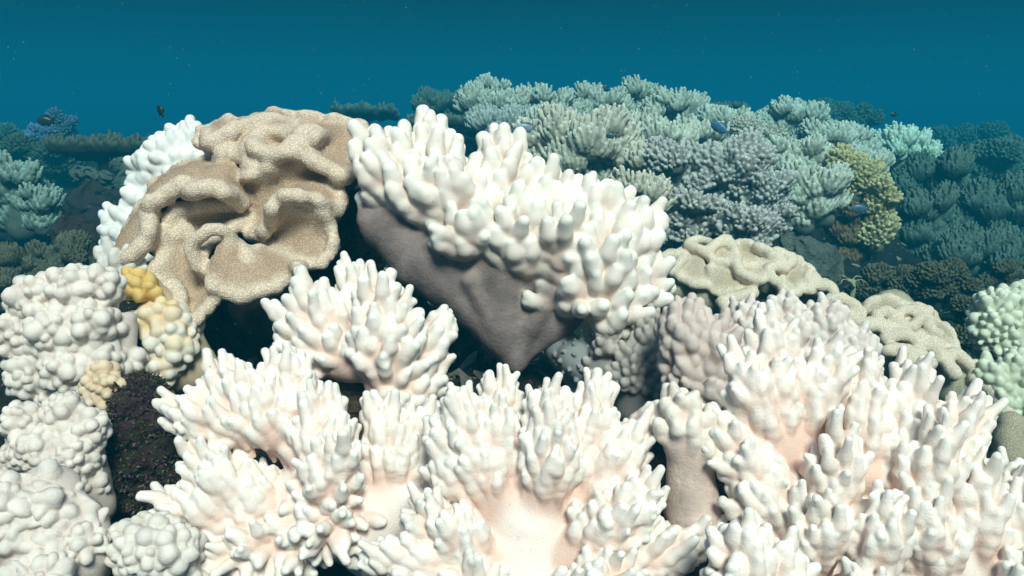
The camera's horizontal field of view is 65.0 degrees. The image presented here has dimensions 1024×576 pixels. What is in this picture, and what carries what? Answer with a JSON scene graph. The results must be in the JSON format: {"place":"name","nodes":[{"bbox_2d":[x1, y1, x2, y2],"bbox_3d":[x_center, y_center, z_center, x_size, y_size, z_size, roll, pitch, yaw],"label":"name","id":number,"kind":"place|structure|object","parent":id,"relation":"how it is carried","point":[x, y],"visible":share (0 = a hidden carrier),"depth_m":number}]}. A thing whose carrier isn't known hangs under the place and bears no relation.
{"place":"outdoors","nodes":[
{"label":"outdoors","id":0,"kind":"place"},
{"bbox_2d":[37,114,54,126],"bbox_3d":[-1.855,-0.666,3.200,0.069,0.049,0.016,-1,13,-5],"label":"reef fish","id":1,"kind":"object","parent":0,"point":[44,120],"visible":1,"depth_m":3.19},
{"bbox_2d":[157,105,163,118],"bbox_3d":[-0.830,-0.418,1.900,0.024,0.033,0.008,-30,-5,32],"label":"reef fish","id":2,"kind":"object","parent":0,"point":[160,109],"visible":1,"depth_m":1.90},
{"bbox_2d":[0,133,999,575],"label":"seabed","id":3,"kind":"structure","parent":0,"point":[216,339],"depth_m":1.35},
{"bbox_2d":[0,122,26,140],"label":"branching coral","id":4,"kind":"object","parent":3,"relation":"on","point":[6,128],"visible":0.22,"depth_m":6.09},
{"bbox_2d":[0,267,35,314],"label":"branching coral","id":5,"kind":"object","parent":3,"relation":"on","point":[7,276],"visible":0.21,"depth_m":1.96},
{"bbox_2d":[0,149,66,242],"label":"finger coral","id":6,"kind":"object","parent":3,"relation":"on","point":[15,174],"visible":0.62,"depth_m":3.08},
{"bbox_2d":[16,182,63,236],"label":"finger coral","id":7,"kind":"object","parent":3,"relation":"on","point":[38,204],"visible":0.88,"depth_m":2.88},
{"bbox_2d":[24,122,58,140],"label":"branching coral","id":8,"kind":"object","parent":3,"relation":"on","point":[36,132],"visible":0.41,"depth_m":5.75},
{"bbox_2d":[0,132,86,187],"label":"branching coral","id":9,"kind":"object","parent":3,"relation":"on","point":[20,146],"visible":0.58,"depth_m":4.95},
{"bbox_2d":[0,229,96,274],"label":"branching coral","id":10,"kind":"object","parent":3,"relation":"on","point":[64,250],"visible":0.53,"depth_m":2.17},
{"bbox_2d":[0,459,112,575],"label":"pebbly coral","id":11,"kind":"object","parent":3,"relation":"on","point":[63,518],"visible":0.97,"depth_m":0.73},
{"bbox_2d":[0,391,116,519],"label":"pebbly coral","id":12,"kind":"object","parent":3,"relation":"on","point":[73,430],"visible":0.69,"depth_m":0.83},
{"bbox_2d":[44,106,79,138],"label":"branching coral","id":13,"kind":"object","parent":3,"relation":"on","point":[65,124],"visible":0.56,"depth_m":5.96},
{"bbox_2d":[0,263,146,403],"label":"pebbly coral","id":14,"kind":"object","parent":3,"relation":"on","point":[73,312],"visible":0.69,"depth_m":0.96},
{"bbox_2d":[49,214,100,257],"bbox_3d":[-1.282,-0.131,2.402,0.191,0.178,0.126,0,13,0],"label":"boulder","id":15,"kind":"object","parent":3,"relation":"on","point":[72,222],"visible":0.23,"depth_m":2.36},
{"bbox_2d":[50,180,121,239],"bbox_3d":[-1.759,-0.275,3.391,0.477,0.366,0.315,5,14,21],"label":"boulder","id":16,"kind":"object","parent":3,"relation":"on","point":[87,199],"visible":0.16,"depth_m":3.31},
{"bbox_2d":[68,165,115,188],"bbox_3d":[-1.822,-0.451,3.521,0.208,0.179,0.129,0,13,0],"label":"rock ledge","id":17,"kind":"object","parent":3,"relation":"on","point":[105,178],"visible":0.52,"depth_m":3.48},
{"bbox_2d":[44,129,150,176],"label":"table coral","id":18,"kind":"object","parent":3,"relation":"on","point":[100,149],"visible":0.68,"depth_m":3.67},
{"bbox_2d":[109,156,127,187],"bbox_3d":[-1.674,-0.443,3.519,0.142,0.264,0.151,-7,15,-28],"label":"rock ledge","id":19,"kind":"object","parent":3,"relation":"on","point":[118,166],"visible":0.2,"depth_m":3.48},
{"bbox_2d":[93,236,147,301],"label":"finger coral","id":20,"kind":"object","parent":3,"relation":"on","point":[106,252],"visible":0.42,"depth_m":1.10},
{"bbox_2d":[105,370,182,516],"bbox_3d":[-0.398,0.222,0.943,0.188,0.242,0.118,0,13,0],"label":"algae rock","id":21,"kind":"object","parent":3,"relation":"on","point":[151,417],"visible":0.2,"depth_m":0.90},
{"bbox_2d":[76,359,126,409],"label":"pebbly coral","id":22,"kind":"object","parent":21,"relation":"on","point":[99,377],"visible":0.62,"depth_m":0.92},
{"bbox_2d":[105,367,183,518],"bbox_3d":[-0.399,0.222,0.944,0.196,0.250,0.126,0,13,0],"label":"turf algae","id":23,"kind":"object","parent":21,"relation":"on","point":[129,508],"visible":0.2,"depth_m":0.90},
{"bbox_2d":[96,115,203,264],"bbox_3d":[-0.591,-0.156,1.360,0.215,0.267,0.119,-7,15,-29],"label":"finger coral","id":24,"kind":"object","parent":3,"relation":"on","point":[158,153],"visible":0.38,"depth_m":1.32},
{"bbox_2d":[104,510,209,575],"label":"pebbly coral","id":25,"kind":"object","parent":3,"relation":"on","point":[146,543],"visible":1,"depth_m":0.75},
{"bbox_2d":[121,266,217,392],"bbox_3d":[-0.460,0.059,1.065,0.121,0.174,0.109,0,13,0],"label":"pebbly coral","id":26,"kind":"object","parent":3,"relation":"on","point":[171,336],"visible":0.69,"depth_m":1.04},
{"bbox_2d":[114,106,368,340],"bbox_3d":[-0.382,-0.087,1.228,0.312,0.372,0.408,5,14,22],"label":"leather coral","id":27,"kind":"object","parent":3,"relation":"on","point":[213,227],"visible":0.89,"depth_m":1.16},
{"bbox_2d":[135,341,440,575],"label":"finger coral","id":28,"kind":"object","parent":3,"relation":"on","point":[339,484],"visible":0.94,"depth_m":0.81},
{"bbox_2d":[322,378,364,439],"bbox_3d":[-0.184,0.169,1.035,0.156,0.135,0.096,0,13,0],"label":"crusted rock","id":29,"kind":"object","parent":3,"relation":"on","point":[352,392],"visible":0.06,"depth_m":1.00},
{"bbox_2d":[219,187,486,374],"bbox_3d":[-0.288,0.030,1.415,0.488,0.406,0.209,0,13,0],"label":"crusted rock","id":30,"kind":"object","parent":3,"relation":"on","point":[354,245],"visible":0.12,"depth_m":1.37},
{"bbox_2d":[260,251,459,407],"bbox_3d":[-0.177,0.074,0.987,0.234,0.224,0.125,4,14,16],"label":"finger coral","id":31,"kind":"object","parent":3,"relation":"on","point":[353,326],"visible":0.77,"depth_m":0.95},
{"bbox_2d":[330,100,400,125],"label":"table coral","id":32,"kind":"object","parent":3,"relation":"on","point":[367,112],"visible":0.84,"depth_m":5.88},
{"bbox_2d":[410,85,459,114],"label":"finger coral","id":33,"kind":"object","parent":3,"relation":"on","point":[439,102],"visible":0.45,"depth_m":5.54},
{"bbox_2d":[406,112,476,134],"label":"table coral","id":34,"kind":"object","parent":3,"relation":"on","point":[456,123],"visible":0.21,"depth_m":4.28},
{"bbox_2d":[0,237,971,575],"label":"turf algae","id":35,"kind":"object","parent":3,"relation":"on","point":[456,383],"visible":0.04,"depth_m":1.25},
{"bbox_2d":[453,79,521,116],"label":"finger coral","id":36,"kind":"object","parent":3,"relation":"on","point":[471,94],"visible":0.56,"depth_m":4.64},
{"bbox_2d":[474,72,511,92],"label":"finger coral","id":37,"kind":"object","parent":3,"relation":"on","point":[488,80],"visible":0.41,"depth_m":4.86},
{"bbox_2d":[464,100,535,132],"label":"finger coral","id":38,"kind":"object","parent":3,"relation":"on","point":[480,118],"visible":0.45,"depth_m":4.23},
{"bbox_2d":[347,105,676,373],"bbox_3d":[0.000,-0.068,1.163,0.476,0.383,0.178,2,13,7],"label":"finger coral","id":39,"kind":"object","parent":3,"relation":"on","point":[601,269],"visible":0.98,"depth_m":1.12},
{"bbox_2d":[127,238,949,560],"bbox_3d":[0.227,-0.347,3.809,10.273,0.872,6.943,7,15,27],"label":"coral rubble","id":40,"kind":"object","parent":3,"relation":"on","point":[471,358],"visible":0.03,"depth_m":1.29},
{"bbox_2d":[357,362,727,575],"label":"finger coral","id":41,"kind":"object","parent":3,"relation":"on","point":[580,492],"visible":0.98,"depth_m":0.77},
{"bbox_2d":[504,82,588,113],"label":"finger coral","id":42,"kind":"object","parent":3,"relation":"on","point":[528,94],"visible":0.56,"depth_m":4.62},
{"bbox_2d":[515,101,588,122],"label":"finger coral","id":43,"kind":"object","parent":3,"relation":"on","point":[532,114],"visible":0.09,"depth_m":3.85},
{"bbox_2d":[544,332,591,392],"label":"encrusting coral","id":44,"kind":"object","parent":3,"relation":"on","point":[565,355],"visible":0.38,"depth_m":1.15},
{"bbox_2d":[511,102,644,181],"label":"finger coral","id":45,"kind":"object","parent":3,"relation":"on","point":[570,141],"visible":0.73,"depth_m":2.82},
{"bbox_2d":[574,80,633,113],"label":"finger coral","id":46,"kind":"object","parent":3,"relation":"on","point":[593,95],"visible":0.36,"depth_m":4.72},
{"bbox_2d":[578,303,661,421],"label":"coral","id":47,"kind":"object","parent":3,"relation":"on","point":[633,359],"visible":0.56,"depth_m":1.10},
{"bbox_2d":[589,107,668,124],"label":"finger coral","id":48,"kind":"object","parent":3,"relation":"on","point":[644,113],"visible":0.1,"depth_m":3.65},
{"bbox_2d":[621,74,658,109],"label":"finger coral","id":49,"kind":"object","parent":3,"relation":"on","point":[638,89],"visible":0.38,"depth_m":4.93},
{"bbox_2d":[604,165,677,212],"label":"finger coral","id":50,"kind":"object","parent":3,"relation":"on","point":[652,186],"visible":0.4,"depth_m":2.16},
{"bbox_2d":[619,139,682,188],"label":"finger coral","id":51,"kind":"object","parent":3,"relation":"on","point":[634,159],"visible":0.27,"depth_m":2.69},
{"bbox_2d":[640,112,699,144],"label":"finger coral","id":52,"kind":"object","parent":3,"relation":"on","point":[657,126],"visible":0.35,"depth_m":3.14},
{"bbox_2d":[633,85,710,122],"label":"finger coral","id":53,"kind":"object","parent":3,"relation":"on","point":[670,103],"visible":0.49,"depth_m":4.44},
{"bbox_2d":[652,381,731,527],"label":"finger coral","id":54,"kind":"object","parent":3,"relation":"on","point":[682,436],"visible":0.79,"depth_m":0.77},
{"bbox_2d":[661,185,725,248],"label":"pebbly coral","id":55,"kind":"object","parent":3,"relation":"on","point":[701,214],"visible":0.6,"depth_m":2.29},
{"bbox_2d":[660,486,730,561],"bbox_3d":[0.222,0.281,0.915,0.121,0.101,0.086,0,13,0],"label":"crusted rock","id":56,"kind":"object","parent":3,"relation":"on","point":[721,490],"visible":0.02,"depth_m":0.92},
{"bbox_2d":[653,292,744,410],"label":"coral","id":57,"kind":"object","parent":3,"relation":"on","point":[687,328],"visible":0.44,"depth_m":0.99},
{"bbox_2d":[676,113,733,143],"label":"finger coral","id":58,"kind":"object","parent":3,"relation":"on","point":[708,131],"visible":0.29,"depth_m":3.43},
{"bbox_2d":[641,126,780,210],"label":"pebbly coral","id":59,"kind":"object","parent":3,"relation":"on","point":[709,166],"visible":0.57,"depth_m":2.70},
{"bbox_2d":[695,103,753,124],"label":"finger coral","id":60,"kind":"object","parent":3,"relation":"on","point":[717,113],"visible":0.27,"depth_m":4.01},
{"bbox_2d":[710,100,749,108],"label":"table coral","id":61,"kind":"object","parent":3,"relation":"on","point":[735,105],"visible":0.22,"depth_m":5.12},
{"bbox_2d":[715,201,781,246],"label":"pebbly coral","id":62,"kind":"object","parent":3,"relation":"on","point":[754,222],"visible":0.68,"depth_m":2.21},
{"bbox_2d":[662,234,839,314],"bbox_3d":[0.468,-0.020,1.632,0.333,0.172,0.203,-2,13,-9],"label":"leather coral","id":63,"kind":"object","parent":3,"relation":"on","point":[715,274],"visible":0.81,"depth_m":1.60},
{"bbox_2d":[724,167,795,211],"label":"pebbly coral","id":64,"kind":"object","parent":3,"relation":"on","point":[764,189],"visible":0.61,"depth_m":2.71},
{"bbox_2d":[699,506,821,575],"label":"finger coral","id":65,"kind":"object","parent":3,"relation":"on","point":[749,544],"visible":1,"depth_m":0.68},
{"bbox_2d":[729,113,793,141],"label":"pebbly coral","id":66,"kind":"object","parent":3,"relation":"on","point":[741,122],"visible":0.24,"depth_m":3.63},
{"bbox_2d":[753,94,837,136],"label":"finger coral","id":67,"kind":"object","parent":3,"relation":"on","point":[788,113],"visible":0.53,"depth_m":4.52},
{"bbox_2d":[765,131,832,171],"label":"finger coral","id":68,"kind":"object","parent":3,"relation":"on","point":[811,151],"visible":0.32,"depth_m":3.35},
{"bbox_2d":[728,288,887,382],"bbox_3d":[0.405,0.103,1.126,0.266,0.206,0.129,0,13,0],"label":"finger coral","id":69,"kind":"object","parent":3,"relation":"on","point":[824,318],"visible":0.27,"depth_m":1.09},
{"bbox_2d":[778,232,844,285],"bbox_3d":[0.888,-0.072,2.386,0.194,0.186,0.146,0,13,0],"label":"boulder","id":70,"kind":"object","parent":3,"relation":"on","point":[828,262],"visible":0.52,"depth_m":2.34},
{"bbox_2d":[767,202,800,239],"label":"pebbly coral","id":71,"kind":"object","parent":70,"relation":"on","point":[788,212],"visible":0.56,"depth_m":2.38},
{"bbox_2d":[780,158,853,235],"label":"finger coral","id":72,"kind":"object","parent":3,"relation":"on","point":[819,196],"visible":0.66,"depth_m":2.97},
{"bbox_2d":[790,116,859,146],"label":"finger coral","id":73,"kind":"object","parent":3,"relation":"on","point":[835,132],"visible":0.4,"depth_m":3.93},
{"bbox_2d":[824,200,870,264],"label":"branching coral","id":74,"kind":"object","parent":3,"relation":"on","point":[843,230],"visible":0.6,"depth_m":3.07},
{"bbox_2d":[816,97,885,127],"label":"branching coral","id":75,"kind":"object","parent":3,"relation":"on","point":[865,114],"visible":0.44,"depth_m":7.41},
{"bbox_2d":[840,275,865,297],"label":"leather coral","id":76,"kind":"object","parent":3,"relation":"on","point":[853,286],"visible":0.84,"depth_m":1.94},
{"bbox_2d":[825,120,880,150],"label":"finger coral","id":77,"kind":"object","parent":3,"relation":"on","point":[869,139],"visible":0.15,"depth_m":4.26},
{"bbox_2d":[823,142,894,202],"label":"pebbly coral","id":78,"kind":"object","parent":3,"relation":"on","point":[865,170],"visible":0.56,"depth_m":3.26},
{"bbox_2d":[701,299,1023,575],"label":"finger coral","id":79,"kind":"object","parent":3,"relation":"on","point":[919,489],"visible":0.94,"depth_m":0.75},
{"bbox_2d":[851,141,895,172],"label":"finger coral","id":80,"kind":"object","parent":3,"relation":"on","point":[888,155],"visible":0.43,"depth_m":3.88},
{"bbox_2d":[841,261,913,302],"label":"branching coral","id":81,"kind":"object","parent":3,"relation":"on","point":[876,277],"visible":0.44,"depth_m":2.26},
{"bbox_2d":[857,175,903,254],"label":"pebbly coral","id":82,"kind":"object","parent":3,"relation":"on","point":[882,219],"visible":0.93,"depth_m":3.03},
{"bbox_2d":[872,120,942,169],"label":"finger coral","id":83,"kind":"object","parent":3,"relation":"on","point":[903,142],"visible":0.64,"depth_m":4.66},
{"bbox_2d":[826,289,1014,415],"bbox_3d":[0.690,0.110,1.423,0.287,0.195,0.237,0,13,0],"label":"leather coral","id":84,"kind":"object","parent":3,"relation":"on","point":[896,318],"visible":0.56,"depth_m":1.39},
{"bbox_2d":[894,179,959,257],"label":"finger coral","id":85,"kind":"object","parent":3,"relation":"on","point":[926,216],"visible":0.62,"depth_m":3.43},
{"bbox_2d":[890,144,975,192],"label":"finger coral","id":86,"kind":"object","parent":3,"relation":"on","point":[921,170],"visible":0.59,"depth_m":4.09},
{"bbox_2d":[914,145,953,157],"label":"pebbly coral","id":87,"kind":"object","parent":3,"relation":"on","point":[934,152],"visible":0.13,"depth_m":4.46},
{"bbox_2d":[885,257,984,311],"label":"branching coral","id":88,"kind":"object","parent":3,"relation":"on","point":[928,282],"visible":0.85,"depth_m":2.18},
{"bbox_2d":[940,294,975,358],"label":"branching coral","id":89,"kind":"object","parent":3,"relation":"on","point":[959,304],"visible":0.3,"depth_m":1.86},
{"bbox_2d":[919,120,1013,150],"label":"branching coral","id":90,"kind":"object","parent":3,"relation":"on","point":[966,134],"visible":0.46,"depth_m":8.43},
{"bbox_2d":[916,220,1023,277],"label":"finger coral","id":91,"kind":"object","parent":3,"relation":"on","point":[969,243],"visible":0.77,"depth_m":3.14},
{"bbox_2d":[954,170,1023,234],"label":"finger coral","id":92,"kind":"object","parent":3,"relation":"on","point":[991,198],"visible":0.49,"depth_m":3.71},
{"bbox_2d":[964,279,1023,360],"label":"pebbly coral","id":93,"kind":"object","parent":3,"relation":"on","point":[994,322],"visible":0.77,"depth_m":1.48},
{"bbox_2d":[969,134,1023,178],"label":"branching coral","id":94,"kind":"object","parent":3,"relation":"on","point":[998,157],"visible":0.43,"depth_m":5.27},
{"bbox_2d":[969,257,1023,296],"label":"branching coral","id":95,"kind":"object","parent":3,"relation":"on","point":[1009,271],"visible":0.49,"depth_m":2.37},
{"bbox_2d":[973,347,1023,433],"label":"pebbly coral","id":96,"kind":"object","parent":3,"relation":"on","point":[1003,376],"visible":0.41,"depth_m":1.33},
{"bbox_2d":[991,411,1023,461],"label":"leather coral","id":97,"kind":"object","parent":3,"relation":"on","point":[1008,433],"visible":0.53,"depth_m":1.08},
{"bbox_2d":[0,0,1023,152],"label":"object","id":98,"kind":"structure","parent":0,"point":[118,71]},
{"bbox_2d":[9,2,1018,572],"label":"floating particles","id":99,"kind":"object","parent":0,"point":[515,272],"visible":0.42,"depth_m":0.70},
{"bbox_2d":[515,122,536,132],"bbox_3d":[0.035,-0.399,2.000,0.054,0.028,0.009,-1,13,-5],"label":"reef fish","id":100,"kind":"object","parent":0,"point":[527,126],"visible":0.61,"depth_m":2.00},
{"bbox_2d":[605,132,616,138],"bbox_3d":[0.296,-0.455,2.400,0.034,0.022,0.007,1,13,5],"label":"reef fish","id":101,"kind":"object","parent":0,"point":[610,135],"visible":1,"depth_m":2.40},
{"bbox_2d":[711,121,732,136],"bbox_3d":[0.597,-0.457,2.300,0.066,0.036,0.012,36,27,19],"label":"reef fish","id":102,"kind":"object","parent":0,"point":[720,128],"visible":1,"depth_m":2.30},
{"bbox_2d":[851,203,870,213],"bbox_3d":[1.128,-0.258,2.600,0.062,0.034,0.011,1,13,5],"label":"reef fish","id":103,"kind":"object","parent":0,"point":[862,208],"visible":1,"depth_m":2.60}
]}

